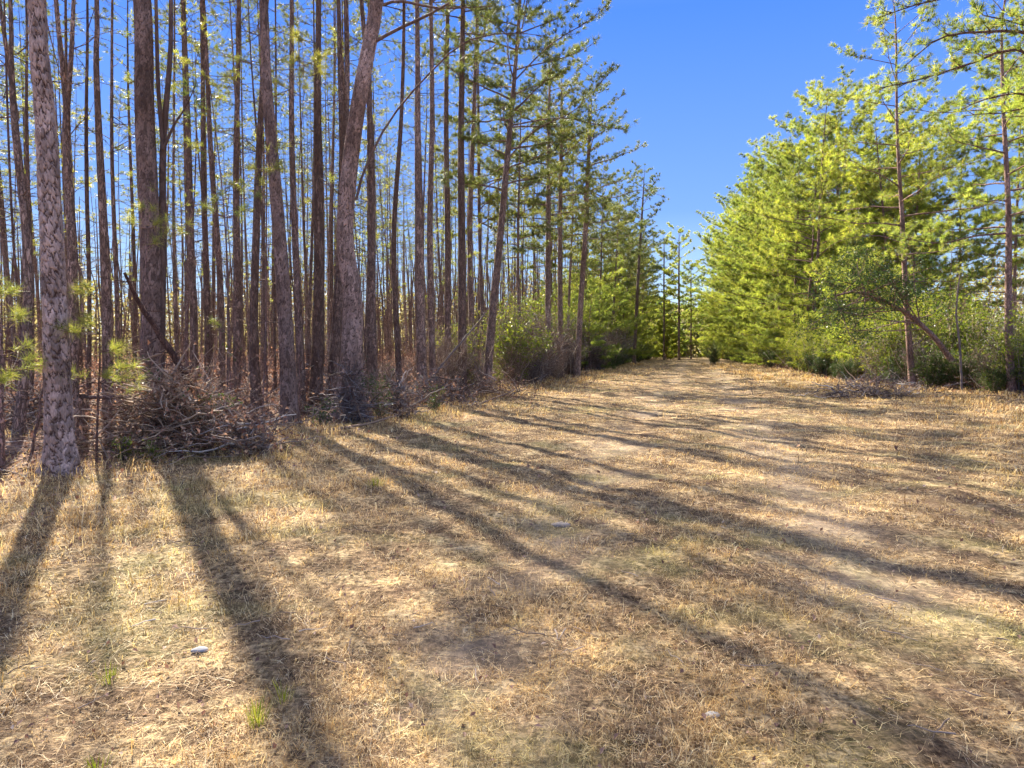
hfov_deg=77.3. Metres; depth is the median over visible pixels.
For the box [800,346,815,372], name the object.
evergreen shrub
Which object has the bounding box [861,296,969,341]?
leafy shrub
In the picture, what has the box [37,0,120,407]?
pine tree
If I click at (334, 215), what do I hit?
pine tree
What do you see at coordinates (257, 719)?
grass tuft
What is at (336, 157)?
pine tree
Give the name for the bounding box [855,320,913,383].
bare shrub
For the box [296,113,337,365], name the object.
pine tree
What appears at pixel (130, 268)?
young pine
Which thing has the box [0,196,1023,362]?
distant woods
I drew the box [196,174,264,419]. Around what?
pine sapling
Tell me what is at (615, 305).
young pine
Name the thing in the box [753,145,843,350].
pine tree
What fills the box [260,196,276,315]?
young pine
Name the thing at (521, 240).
pine tree
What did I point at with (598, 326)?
young pine
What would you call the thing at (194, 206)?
young pine
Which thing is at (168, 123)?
pine tree
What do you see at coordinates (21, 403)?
pine tree
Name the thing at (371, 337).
pine tree
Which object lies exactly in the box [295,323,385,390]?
bare shrub
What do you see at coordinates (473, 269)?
young pine
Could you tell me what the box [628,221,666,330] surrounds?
pine tree
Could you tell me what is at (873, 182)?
pine tree
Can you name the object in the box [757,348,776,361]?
evergreen shrub
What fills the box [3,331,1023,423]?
undergrowth
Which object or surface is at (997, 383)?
evergreen shrub
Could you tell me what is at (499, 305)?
leafy shrub
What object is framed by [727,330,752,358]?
leafy shrub
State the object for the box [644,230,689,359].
pine tree
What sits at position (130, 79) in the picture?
young pine
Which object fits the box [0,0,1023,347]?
sky
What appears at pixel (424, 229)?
pine tree
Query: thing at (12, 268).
young pine
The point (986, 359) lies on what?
evergreen shrub
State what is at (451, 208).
young pine
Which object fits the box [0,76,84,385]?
young pine
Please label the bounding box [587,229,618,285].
pine tree
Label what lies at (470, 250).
pine tree
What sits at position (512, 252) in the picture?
young pine
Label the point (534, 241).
pine tree
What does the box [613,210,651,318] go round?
pine tree
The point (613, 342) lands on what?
bare shrub
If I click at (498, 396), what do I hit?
dead branch
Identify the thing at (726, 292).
pine tree
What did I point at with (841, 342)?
leafy shrub
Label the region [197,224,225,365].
young pine
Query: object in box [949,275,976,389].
dead sapling
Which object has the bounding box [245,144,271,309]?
pine tree
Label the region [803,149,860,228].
pine tree
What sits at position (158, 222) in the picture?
pine sapling
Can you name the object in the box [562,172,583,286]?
pine tree
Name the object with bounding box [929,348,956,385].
evergreen shrub
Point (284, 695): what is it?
grass tuft
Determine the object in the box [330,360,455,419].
brush pile
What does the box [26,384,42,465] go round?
dead sapling
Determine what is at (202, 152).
young pine
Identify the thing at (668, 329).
young pine
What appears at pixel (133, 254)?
pine tree
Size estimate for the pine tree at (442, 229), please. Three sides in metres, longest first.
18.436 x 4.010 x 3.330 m
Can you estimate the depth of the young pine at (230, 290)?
42.85 m
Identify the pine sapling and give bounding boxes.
[0,273,51,390]
[44,242,154,465]
[117,181,195,394]
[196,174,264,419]
[240,140,291,427]
[271,22,336,413]
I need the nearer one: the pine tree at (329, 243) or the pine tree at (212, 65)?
the pine tree at (329, 243)
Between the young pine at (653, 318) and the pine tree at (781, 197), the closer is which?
the pine tree at (781, 197)
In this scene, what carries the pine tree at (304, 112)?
on the ground at (912, 739)
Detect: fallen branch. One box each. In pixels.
[264,403,334,430]
[316,399,397,430]
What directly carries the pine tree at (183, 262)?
on the ground at (912, 739)
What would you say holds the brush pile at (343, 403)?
on the ground at (912, 739)
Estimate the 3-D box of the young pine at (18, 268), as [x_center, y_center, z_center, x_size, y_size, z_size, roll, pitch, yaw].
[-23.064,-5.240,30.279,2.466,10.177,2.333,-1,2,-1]
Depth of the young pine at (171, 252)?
29.90 m
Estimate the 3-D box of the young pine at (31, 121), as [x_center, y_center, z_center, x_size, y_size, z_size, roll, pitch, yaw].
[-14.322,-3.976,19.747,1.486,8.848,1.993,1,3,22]
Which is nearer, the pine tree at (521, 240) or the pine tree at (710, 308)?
the pine tree at (521, 240)
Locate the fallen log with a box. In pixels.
[89,391,162,399]
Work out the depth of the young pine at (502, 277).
36.49 m
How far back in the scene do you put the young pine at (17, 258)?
27.43 m
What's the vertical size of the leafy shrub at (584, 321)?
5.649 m
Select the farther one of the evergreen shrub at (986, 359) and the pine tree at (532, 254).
the pine tree at (532, 254)
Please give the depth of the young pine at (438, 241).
29.13 m
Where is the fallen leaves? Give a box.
[0,343,1023,767]
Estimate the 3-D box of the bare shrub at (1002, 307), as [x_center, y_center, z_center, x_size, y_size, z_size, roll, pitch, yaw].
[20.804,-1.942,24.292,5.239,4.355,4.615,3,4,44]
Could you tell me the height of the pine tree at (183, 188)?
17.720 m
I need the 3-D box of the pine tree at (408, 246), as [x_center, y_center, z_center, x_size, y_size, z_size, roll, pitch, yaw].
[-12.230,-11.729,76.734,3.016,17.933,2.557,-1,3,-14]
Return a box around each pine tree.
[0,0,31,332]
[0,0,39,398]
[0,0,68,436]
[0,0,85,281]
[0,2,38,379]
[0,2,59,317]
[0,5,36,329]
[0,38,36,339]
[0,50,62,370]
[0,65,60,345]
[0,87,30,327]
[12,0,78,411]
[17,6,94,336]
[20,93,60,301]
[23,0,133,393]
[27,0,96,477]
[28,1,95,297]
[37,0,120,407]
[38,0,117,415]
[56,92,98,338]
[61,0,188,377]
[76,0,178,401]
[80,0,113,419]
[101,20,172,338]
[106,74,171,291]
[115,122,171,343]
[120,124,178,337]
[121,0,241,378]
[124,42,194,339]
[130,0,238,382]
[130,58,199,336]
[133,0,203,424]
[133,0,221,387]
[138,0,241,367]
[154,77,181,369]
[158,125,201,354]
[159,8,230,375]
[168,0,269,398]
[168,155,210,335]
[170,20,243,342]
[176,0,248,392]
[176,0,274,402]
[181,60,248,350]
[187,0,274,338]
[192,108,228,363]
[199,154,230,348]
[200,0,268,375]
[206,43,265,375]
[206,100,248,345]
[208,1,307,381]
[211,0,295,386]
[216,0,302,409]
[218,0,274,380]
[232,0,314,426]
[234,0,313,414]
[239,22,310,305]
[241,0,310,394]
[241,104,288,366]
[244,156,271,340]
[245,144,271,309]
[248,48,298,368]
[250,0,358,410]
[250,182,271,305]
[260,146,289,364]
[268,129,313,307]
[270,0,328,364]
[278,0,391,339]
[280,0,362,390]
[281,84,324,345]
[281,173,301,262]
[284,30,338,378]
[285,79,325,360]
[286,61,335,336]
[286,172,311,312]
[287,142,325,301]
[288,0,552,422]
[294,0,378,365]
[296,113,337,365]
[296,152,312,329]
[297,0,358,406]
[297,157,311,300]
[298,0,381,307]
[298,64,338,326]
[300,0,382,405]
[304,2,338,316]
[309,0,428,388]
[321,93,364,251]
[323,121,364,322]
[323,172,357,245]
[324,158,338,277]
[326,164,359,236]
[335,25,400,340]
[350,4,408,312]
[356,0,450,390]
[356,175,377,322]
[356,194,366,315]
[357,144,392,360]
[358,192,386,320]
[359,122,402,359]
[372,63,408,367]
[376,142,413,362]
[376,168,402,343]
[377,162,398,342]
[377,162,414,346]
[377,189,399,356]
[378,0,470,345]
[380,220,402,359]
[383,160,426,354]
[384,152,414,361]
[385,218,414,344]
[388,43,456,351]
[389,0,444,334]
[393,0,460,401]
[398,172,414,349]
[399,211,414,324]
[401,85,427,345]
[406,198,436,319]
[409,0,463,396]
[411,0,515,394]
[412,0,501,385]
[413,13,456,332]
[421,0,639,393]
[424,210,436,338]
[425,7,532,360]
[425,131,453,341]
[425,137,457,341]
[425,151,456,319]
[425,208,444,319]
[426,182,457,308]
[433,0,515,386]
[433,145,466,340]
[438,110,467,347]
[439,165,457,302]
[441,74,487,343]
[451,0,505,364]
[452,84,483,324]
[457,142,496,356]
[465,119,503,323]
[474,143,520,301]
[474,166,496,335]
[475,68,569,336]
[476,67,527,323]
[481,163,509,316]
[485,209,509,315]
[486,182,512,308]
[488,82,533,315]
[490,16,603,377]
[490,191,526,303]
[502,79,558,308]
[504,125,532,311]
[504,174,536,306]
[504,203,528,303]
[510,215,538,299]
[512,54,610,373]
[512,117,582,322]
[513,184,554,312]
[517,164,556,308]
[520,108,545,316]
[521,16,573,310]
[524,210,544,308]
[529,185,545,311]
[530,138,566,299]
[535,48,669,375]
[536,122,609,348]
[541,131,583,299]
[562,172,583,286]
[563,195,607,298]
[567,155,634,337]
[571,103,607,313]
[584,203,608,262]
[587,176,647,334]
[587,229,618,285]
[597,200,630,298]
[604,211,637,334]
[608,223,645,319]
[608,234,656,314]
[610,219,650,308]
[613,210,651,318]
[614,159,668,363]
[626,233,658,338]
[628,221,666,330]
[633,238,662,340]
[641,249,653,303]
[641,249,661,346]
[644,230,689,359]
[652,222,705,359]
[672,260,710,358]
[676,241,727,347]
[685,212,728,344]
[687,193,767,346]
[687,255,725,341]
[692,237,741,345]
[694,195,750,340]
[694,241,725,328]
[696,186,765,338]
[702,253,720,346]
[703,208,764,339]
[703,220,746,335]
[705,135,851,351]
[705,152,814,323]
[706,241,730,332]
[707,240,748,333]
[713,186,815,361]
[722,157,809,342]
[725,219,777,315]
[731,132,826,319]
[734,111,857,343]
[734,166,800,319]
[735,74,899,338]
[735,176,832,306]
[737,177,807,347]
[739,165,827,327]
[753,115,912,343]
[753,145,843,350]
[762,64,980,340]
[792,194,877,324]
[801,170,876,323]
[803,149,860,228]
[805,85,1000,339]
[807,135,954,321]
[809,0,1023,387]
[813,88,966,321]
[831,129,941,312]
[849,140,940,267]
[853,0,1023,152]
[862,158,1014,323]
[865,156,931,301]
[865,174,948,297]
[868,98,1023,336]
[875,0,1023,393]
[931,27,1023,351]
[936,0,1023,273]
[993,154,1023,234]
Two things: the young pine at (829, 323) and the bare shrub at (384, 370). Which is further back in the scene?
the young pine at (829, 323)
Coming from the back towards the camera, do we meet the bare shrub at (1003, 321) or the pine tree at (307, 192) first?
the pine tree at (307, 192)
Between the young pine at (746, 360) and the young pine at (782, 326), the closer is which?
the young pine at (782, 326)
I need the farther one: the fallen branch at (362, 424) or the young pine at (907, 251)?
the young pine at (907, 251)
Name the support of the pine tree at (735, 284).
on the ground at (912, 739)
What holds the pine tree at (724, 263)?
on the ground at (912, 739)
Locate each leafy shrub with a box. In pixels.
[426,310,485,382]
[476,292,542,373]
[476,299,563,384]
[499,288,570,344]
[510,288,582,342]
[541,298,605,335]
[553,293,626,359]
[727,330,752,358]
[742,338,755,363]
[744,332,766,362]
[778,320,821,369]
[779,323,824,370]
[788,327,829,354]
[789,329,824,372]
[814,311,874,368]
[814,314,860,370]
[818,311,865,345]
[836,329,869,378]
[841,288,935,376]
[842,305,888,352]
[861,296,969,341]
[864,303,933,382]
[875,282,994,360]
[885,282,991,347]
[917,279,1018,385]
[952,333,995,386]
[966,298,1023,391]
[967,306,1023,387]
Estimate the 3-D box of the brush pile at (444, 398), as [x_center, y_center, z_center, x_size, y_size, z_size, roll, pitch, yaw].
[-2.145,0.042,17.357,2.998,1.428,2.993,2,4,30]
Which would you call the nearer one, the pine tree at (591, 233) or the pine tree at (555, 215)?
the pine tree at (555, 215)
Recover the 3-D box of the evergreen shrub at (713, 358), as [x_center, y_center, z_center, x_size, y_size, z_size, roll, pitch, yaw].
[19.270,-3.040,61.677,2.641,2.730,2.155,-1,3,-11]
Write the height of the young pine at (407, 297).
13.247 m
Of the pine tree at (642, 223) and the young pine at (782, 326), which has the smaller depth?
the young pine at (782, 326)
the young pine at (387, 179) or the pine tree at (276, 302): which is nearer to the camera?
the young pine at (387, 179)
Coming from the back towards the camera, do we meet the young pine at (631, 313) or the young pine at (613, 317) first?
the young pine at (631, 313)
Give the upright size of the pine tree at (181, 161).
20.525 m
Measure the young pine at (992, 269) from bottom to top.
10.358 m
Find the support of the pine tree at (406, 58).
on the ground at (912, 739)
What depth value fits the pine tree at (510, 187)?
39.33 m
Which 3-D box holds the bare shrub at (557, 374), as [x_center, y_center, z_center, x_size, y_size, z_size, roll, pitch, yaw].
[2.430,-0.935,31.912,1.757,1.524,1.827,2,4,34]
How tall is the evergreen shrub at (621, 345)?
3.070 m
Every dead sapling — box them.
[0,330,40,468]
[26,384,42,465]
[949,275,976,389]
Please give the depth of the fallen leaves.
6.39 m
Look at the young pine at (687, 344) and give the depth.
117.22 m
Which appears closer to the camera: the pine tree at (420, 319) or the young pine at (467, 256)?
the pine tree at (420, 319)
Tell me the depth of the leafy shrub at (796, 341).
42.16 m
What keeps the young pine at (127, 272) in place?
on the ground at (912, 739)
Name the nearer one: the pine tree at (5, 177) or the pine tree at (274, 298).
the pine tree at (274, 298)
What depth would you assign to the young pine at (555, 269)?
44.70 m
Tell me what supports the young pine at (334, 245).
on the ground at (912, 739)
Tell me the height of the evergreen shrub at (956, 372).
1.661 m
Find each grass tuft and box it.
[83,748,116,767]
[89,662,121,683]
[231,691,276,729]
[268,679,297,703]
[368,473,384,486]
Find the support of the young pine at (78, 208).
on the ground at (912, 739)
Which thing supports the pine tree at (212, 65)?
on the ground at (912, 739)
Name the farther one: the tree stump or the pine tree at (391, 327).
the pine tree at (391, 327)
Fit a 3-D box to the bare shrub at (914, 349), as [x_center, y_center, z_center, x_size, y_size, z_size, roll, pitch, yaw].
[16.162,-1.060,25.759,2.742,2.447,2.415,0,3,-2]
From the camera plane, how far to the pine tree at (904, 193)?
50.77 m
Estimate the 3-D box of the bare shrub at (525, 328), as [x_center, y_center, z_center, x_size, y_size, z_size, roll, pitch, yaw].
[0.337,-2.586,28.708,3.855,5.107,3.964,-1,3,-17]
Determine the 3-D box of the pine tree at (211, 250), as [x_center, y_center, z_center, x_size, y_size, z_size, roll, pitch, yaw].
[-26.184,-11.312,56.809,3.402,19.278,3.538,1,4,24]
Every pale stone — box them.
[191,646,207,652]
[551,521,569,527]
[705,711,719,717]
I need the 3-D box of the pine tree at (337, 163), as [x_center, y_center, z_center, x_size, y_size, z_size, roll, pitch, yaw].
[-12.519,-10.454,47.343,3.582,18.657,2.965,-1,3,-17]
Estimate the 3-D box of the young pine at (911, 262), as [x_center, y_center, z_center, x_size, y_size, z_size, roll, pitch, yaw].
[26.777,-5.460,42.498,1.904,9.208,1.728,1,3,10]
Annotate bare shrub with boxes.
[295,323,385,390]
[377,350,414,396]
[385,346,428,391]
[391,328,454,371]
[402,330,473,392]
[425,312,497,395]
[426,331,484,385]
[467,345,505,387]
[474,270,560,380]
[477,299,529,373]
[493,341,543,385]
[495,299,580,373]
[498,304,575,354]
[515,312,573,345]
[517,344,559,383]
[531,333,578,379]
[543,314,575,345]
[547,353,577,379]
[554,335,592,374]
[555,317,590,359]
[555,333,588,373]
[557,313,612,370]
[594,352,606,370]
[596,334,617,369]
[599,330,640,362]
[600,320,634,359]
[603,331,629,363]
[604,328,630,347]
[614,315,641,363]
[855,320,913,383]
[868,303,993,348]
[885,327,942,383]
[891,322,962,357]
[951,318,1022,390]
[968,289,1023,346]
[976,280,1023,333]
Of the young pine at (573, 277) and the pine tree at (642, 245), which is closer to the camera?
the young pine at (573, 277)
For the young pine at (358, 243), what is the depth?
32.52 m
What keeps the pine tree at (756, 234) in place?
on the ground at (912, 739)
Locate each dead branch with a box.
[89,272,207,410]
[427,294,495,385]
[479,380,528,403]
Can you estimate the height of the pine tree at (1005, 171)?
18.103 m
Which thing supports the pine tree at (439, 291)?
on the ground at (912, 739)
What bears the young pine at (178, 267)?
on the ground at (912, 739)
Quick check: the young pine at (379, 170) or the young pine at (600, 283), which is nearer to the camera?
the young pine at (379, 170)
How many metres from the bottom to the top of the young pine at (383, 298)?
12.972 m
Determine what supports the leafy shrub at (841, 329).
on the ground at (912, 739)
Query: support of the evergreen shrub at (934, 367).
on the ground at (912, 739)
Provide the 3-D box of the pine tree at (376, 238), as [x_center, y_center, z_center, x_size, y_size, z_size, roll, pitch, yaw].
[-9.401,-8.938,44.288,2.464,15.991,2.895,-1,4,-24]
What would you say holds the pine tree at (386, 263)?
on the ground at (912, 739)
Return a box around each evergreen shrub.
[107,436,136,460]
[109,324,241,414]
[138,437,163,463]
[182,386,242,442]
[305,396,338,426]
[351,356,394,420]
[417,384,444,411]
[607,334,628,364]
[607,347,629,367]
[628,338,647,362]
[701,338,725,364]
[738,353,751,363]
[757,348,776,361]
[759,348,781,366]
[779,348,795,369]
[792,353,803,370]
[797,345,835,375]
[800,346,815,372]
[823,359,842,377]
[831,355,863,379]
[834,358,863,379]
[854,351,880,378]
[868,343,935,383]
[883,361,907,382]
[894,337,974,388]
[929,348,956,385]
[942,346,985,388]
[970,356,1020,393]
[976,347,1018,390]
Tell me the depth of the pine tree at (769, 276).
58.86 m
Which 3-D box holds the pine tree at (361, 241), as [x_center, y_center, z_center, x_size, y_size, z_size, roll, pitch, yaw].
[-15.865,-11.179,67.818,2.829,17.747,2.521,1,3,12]
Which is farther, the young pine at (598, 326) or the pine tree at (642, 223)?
the pine tree at (642, 223)
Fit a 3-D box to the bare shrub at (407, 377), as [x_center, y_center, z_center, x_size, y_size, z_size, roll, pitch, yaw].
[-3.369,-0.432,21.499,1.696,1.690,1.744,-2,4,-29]
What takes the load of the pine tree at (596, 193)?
on the ground at (912, 739)
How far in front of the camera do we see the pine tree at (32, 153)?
41.81 m
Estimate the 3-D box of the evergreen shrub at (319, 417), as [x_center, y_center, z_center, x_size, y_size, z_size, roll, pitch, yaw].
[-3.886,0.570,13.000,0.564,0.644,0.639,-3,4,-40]
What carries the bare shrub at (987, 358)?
on the ground at (912, 739)
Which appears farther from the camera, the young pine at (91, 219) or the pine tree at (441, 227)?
the pine tree at (441, 227)
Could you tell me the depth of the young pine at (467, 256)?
24.14 m
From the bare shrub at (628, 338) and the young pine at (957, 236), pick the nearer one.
the young pine at (957, 236)
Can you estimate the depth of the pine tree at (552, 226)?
54.33 m
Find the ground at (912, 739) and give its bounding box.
[0,349,1023,767]
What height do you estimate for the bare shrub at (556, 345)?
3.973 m
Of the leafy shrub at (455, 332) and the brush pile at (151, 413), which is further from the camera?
the leafy shrub at (455, 332)
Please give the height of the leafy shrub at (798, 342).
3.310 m
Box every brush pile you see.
[3,368,121,433]
[24,330,289,467]
[153,388,330,459]
[257,369,390,418]
[301,347,396,424]
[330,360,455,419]
[384,359,493,407]
[439,362,545,400]
[749,357,977,399]
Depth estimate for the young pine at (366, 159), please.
18.24 m
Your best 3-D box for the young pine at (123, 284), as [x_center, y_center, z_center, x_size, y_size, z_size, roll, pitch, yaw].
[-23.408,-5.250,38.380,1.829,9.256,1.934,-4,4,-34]
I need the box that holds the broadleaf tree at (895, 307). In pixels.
[781,229,974,387]
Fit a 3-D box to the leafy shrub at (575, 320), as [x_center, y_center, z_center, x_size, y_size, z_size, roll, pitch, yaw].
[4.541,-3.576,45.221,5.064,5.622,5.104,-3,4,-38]
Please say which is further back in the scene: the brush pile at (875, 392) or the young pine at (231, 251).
the young pine at (231, 251)
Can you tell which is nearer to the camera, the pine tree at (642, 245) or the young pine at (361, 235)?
the young pine at (361, 235)
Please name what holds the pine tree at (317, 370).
on the ground at (912, 739)
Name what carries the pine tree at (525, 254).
on the ground at (912, 739)
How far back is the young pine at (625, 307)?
59.87 m
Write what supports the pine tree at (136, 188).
on the ground at (912, 739)
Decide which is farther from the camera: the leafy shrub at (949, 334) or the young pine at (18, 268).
the young pine at (18, 268)
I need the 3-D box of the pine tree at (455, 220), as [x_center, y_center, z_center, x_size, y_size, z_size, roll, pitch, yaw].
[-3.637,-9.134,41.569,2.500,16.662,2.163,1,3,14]
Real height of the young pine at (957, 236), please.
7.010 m
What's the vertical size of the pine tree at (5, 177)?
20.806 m
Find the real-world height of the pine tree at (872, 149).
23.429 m
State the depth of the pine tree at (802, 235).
68.03 m
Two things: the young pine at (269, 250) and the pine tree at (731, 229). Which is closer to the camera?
the young pine at (269, 250)
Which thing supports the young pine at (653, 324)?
on the ground at (912, 739)
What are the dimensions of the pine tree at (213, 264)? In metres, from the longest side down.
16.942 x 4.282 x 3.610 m
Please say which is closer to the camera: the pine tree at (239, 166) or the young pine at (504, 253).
the pine tree at (239, 166)
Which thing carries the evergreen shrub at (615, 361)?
on the ground at (912, 739)
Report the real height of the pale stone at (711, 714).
0.022 m
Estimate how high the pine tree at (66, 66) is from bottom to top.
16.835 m
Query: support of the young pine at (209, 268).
on the ground at (912, 739)
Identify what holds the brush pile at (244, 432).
on the ground at (912, 739)
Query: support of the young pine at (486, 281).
on the ground at (912, 739)
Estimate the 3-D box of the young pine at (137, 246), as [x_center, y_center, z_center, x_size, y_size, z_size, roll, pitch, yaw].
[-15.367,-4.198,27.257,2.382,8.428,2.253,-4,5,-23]
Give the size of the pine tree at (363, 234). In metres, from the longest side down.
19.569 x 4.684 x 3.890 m
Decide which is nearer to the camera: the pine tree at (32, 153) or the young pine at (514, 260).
the pine tree at (32, 153)
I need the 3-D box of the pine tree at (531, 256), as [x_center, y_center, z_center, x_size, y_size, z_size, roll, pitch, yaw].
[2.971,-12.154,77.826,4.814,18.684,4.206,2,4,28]
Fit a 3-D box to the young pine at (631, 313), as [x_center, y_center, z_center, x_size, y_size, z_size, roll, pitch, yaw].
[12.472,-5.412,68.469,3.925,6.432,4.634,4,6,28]
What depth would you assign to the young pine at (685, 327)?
127.48 m
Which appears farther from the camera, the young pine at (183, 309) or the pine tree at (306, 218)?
the pine tree at (306, 218)
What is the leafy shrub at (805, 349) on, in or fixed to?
on the ground at (912, 739)
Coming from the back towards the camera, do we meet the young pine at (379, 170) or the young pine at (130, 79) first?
the young pine at (379, 170)
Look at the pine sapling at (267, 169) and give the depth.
12.41 m
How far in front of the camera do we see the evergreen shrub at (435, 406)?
15.61 m
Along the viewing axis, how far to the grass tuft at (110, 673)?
3.09 m
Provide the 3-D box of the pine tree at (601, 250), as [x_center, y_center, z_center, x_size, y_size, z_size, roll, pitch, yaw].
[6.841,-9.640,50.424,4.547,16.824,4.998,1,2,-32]
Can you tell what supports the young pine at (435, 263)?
on the ground at (912, 739)
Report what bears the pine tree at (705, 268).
on the ground at (912, 739)
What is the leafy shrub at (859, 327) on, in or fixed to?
on the ground at (912, 739)
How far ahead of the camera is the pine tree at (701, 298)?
101.72 m
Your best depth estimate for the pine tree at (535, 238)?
50.29 m
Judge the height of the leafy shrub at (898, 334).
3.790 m
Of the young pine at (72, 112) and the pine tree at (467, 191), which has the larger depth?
the pine tree at (467, 191)
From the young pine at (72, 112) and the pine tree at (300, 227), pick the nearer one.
the young pine at (72, 112)
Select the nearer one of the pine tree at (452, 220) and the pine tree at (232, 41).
the pine tree at (232, 41)
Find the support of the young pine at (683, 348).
on the ground at (912, 739)
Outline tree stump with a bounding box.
[74,394,88,451]
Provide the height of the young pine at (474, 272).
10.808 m
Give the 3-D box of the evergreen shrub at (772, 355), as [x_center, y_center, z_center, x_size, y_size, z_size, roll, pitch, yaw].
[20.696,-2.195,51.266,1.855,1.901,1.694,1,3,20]
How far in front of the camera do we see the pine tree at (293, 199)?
14.94 m
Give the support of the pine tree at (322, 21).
on the ground at (912, 739)
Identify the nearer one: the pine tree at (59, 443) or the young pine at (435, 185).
the pine tree at (59, 443)
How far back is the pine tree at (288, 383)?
12.98 m
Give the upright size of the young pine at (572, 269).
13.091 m
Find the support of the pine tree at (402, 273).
on the ground at (912, 739)
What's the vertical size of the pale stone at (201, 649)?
0.029 m
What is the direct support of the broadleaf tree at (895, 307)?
on the ground at (912, 739)
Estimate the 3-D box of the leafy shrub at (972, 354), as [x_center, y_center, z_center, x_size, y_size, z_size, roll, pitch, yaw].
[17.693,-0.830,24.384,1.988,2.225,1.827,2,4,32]
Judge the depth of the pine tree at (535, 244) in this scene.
68.18 m
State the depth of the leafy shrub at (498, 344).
27.04 m
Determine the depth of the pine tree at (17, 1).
21.79 m
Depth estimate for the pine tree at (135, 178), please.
45.27 m
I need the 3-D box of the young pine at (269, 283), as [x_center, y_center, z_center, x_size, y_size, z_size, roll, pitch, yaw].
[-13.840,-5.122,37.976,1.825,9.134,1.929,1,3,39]
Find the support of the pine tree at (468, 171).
on the ground at (912, 739)
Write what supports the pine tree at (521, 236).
on the ground at (912, 739)
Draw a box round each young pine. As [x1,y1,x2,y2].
[0,0,80,399]
[0,26,65,352]
[0,35,41,355]
[0,62,41,380]
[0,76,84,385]
[0,162,21,367]
[2,165,41,360]
[3,226,21,341]
[4,116,41,368]
[12,117,66,368]
[39,68,131,386]
[53,76,113,386]
[59,164,98,278]
[61,151,85,352]
[73,134,125,372]
[82,59,138,372]
[94,9,181,356]
[109,187,140,368]
[110,225,132,356]
[114,161,139,363]
[120,0,241,372]
[123,190,139,370]
[127,233,177,366]
[155,91,199,377]
[165,18,218,394]
[166,169,198,360]
[169,0,275,413]
[176,247,201,357]
[181,208,211,360]
[184,117,247,368]
[197,186,224,362]
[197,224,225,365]
[200,175,229,356]
[201,245,226,347]
[208,9,313,402]
[209,134,260,374]
[218,168,259,352]
[219,205,231,344]
[221,217,231,365]
[227,147,272,375]
[242,75,280,363]
[243,130,276,354]
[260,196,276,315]
[262,100,324,394]
[268,232,278,358]
[277,102,308,356]
[290,151,313,357]
[294,193,313,331]
[299,204,313,344]
[312,221,333,343]
[321,0,402,367]
[324,200,337,352]
[325,115,392,321]
[354,180,377,311]
[354,218,365,319]
[355,138,388,343]
[355,174,366,312]
[356,130,389,366]
[356,163,393,364]
[359,71,415,377]
[362,124,409,374]
[376,208,393,363]
[376,227,384,351]
[378,152,406,356]
[382,235,401,361]
[383,223,413,351]
[398,230,413,352]
[399,129,444,365]
[403,231,414,355]
[411,226,443,309]
[415,162,457,343]
[422,124,457,330]
[424,199,444,327]
[424,210,457,335]
[425,190,453,349]
[435,155,494,357]
[437,164,467,335]
[441,244,474,323]
[451,158,472,362]
[456,219,486,318]
[473,221,486,351]
[473,257,485,311]
[474,230,488,333]
[484,237,521,318]
[495,231,514,320]
[499,208,527,311]
[500,196,530,297]
[501,171,524,319]
[503,233,523,306]
[509,205,524,295]
[519,188,554,310]
[523,272,578,319]
[526,233,544,308]
[539,233,565,317]
[539,282,605,303]
[541,188,567,311]
[543,213,557,306]
[552,267,626,364]
[552,295,601,338]
[554,212,585,301]
[554,268,598,294]
[557,278,628,370]
[563,253,643,355]
[565,254,580,313]
[575,281,619,338]
[587,273,627,343]
[588,276,647,349]
[602,275,638,362]
[615,285,653,356]
[616,295,660,358]
[622,304,643,355]
[628,310,654,358]
[637,304,662,349]
[644,311,656,356]
[647,303,670,356]
[647,305,669,357]
[650,293,681,327]
[652,313,681,358]
[668,333,684,357]
[673,326,688,357]
[683,308,696,354]
[685,311,702,355]
[694,323,711,354]
[716,309,744,359]
[719,300,761,356]
[724,292,782,363]
[741,309,788,365]
[742,314,779,363]
[756,313,816,366]
[775,306,825,365]
[810,292,867,368]
[814,246,908,371]
[819,218,861,347]
[897,220,919,299]
[907,234,926,302]
[934,168,969,321]
[941,228,973,320]
[954,235,978,323]
[966,255,982,317]
[970,251,992,366]
[980,190,1012,344]
[986,224,1004,330]
[1004,227,1023,316]
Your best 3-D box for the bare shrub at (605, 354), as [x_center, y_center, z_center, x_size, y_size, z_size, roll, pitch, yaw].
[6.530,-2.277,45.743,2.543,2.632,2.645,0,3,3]
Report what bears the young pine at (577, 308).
on the ground at (912, 739)
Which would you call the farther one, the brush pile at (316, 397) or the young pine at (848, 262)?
the young pine at (848, 262)
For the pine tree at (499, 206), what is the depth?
54.18 m
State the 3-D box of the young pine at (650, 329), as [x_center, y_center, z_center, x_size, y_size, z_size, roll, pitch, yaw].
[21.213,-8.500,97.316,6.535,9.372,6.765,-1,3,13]
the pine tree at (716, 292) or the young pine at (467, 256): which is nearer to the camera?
the young pine at (467, 256)
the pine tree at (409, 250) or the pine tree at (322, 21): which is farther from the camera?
the pine tree at (409, 250)
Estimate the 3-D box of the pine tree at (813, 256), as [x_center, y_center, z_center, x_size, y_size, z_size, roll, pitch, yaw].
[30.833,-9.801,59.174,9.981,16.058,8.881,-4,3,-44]
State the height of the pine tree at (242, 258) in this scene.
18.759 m
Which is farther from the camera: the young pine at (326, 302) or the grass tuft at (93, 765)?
the young pine at (326, 302)
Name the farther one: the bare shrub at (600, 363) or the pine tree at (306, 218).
the pine tree at (306, 218)
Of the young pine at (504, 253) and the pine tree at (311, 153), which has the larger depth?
the young pine at (504, 253)
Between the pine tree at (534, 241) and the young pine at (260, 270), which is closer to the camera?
the young pine at (260, 270)
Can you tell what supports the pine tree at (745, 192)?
on the ground at (912, 739)

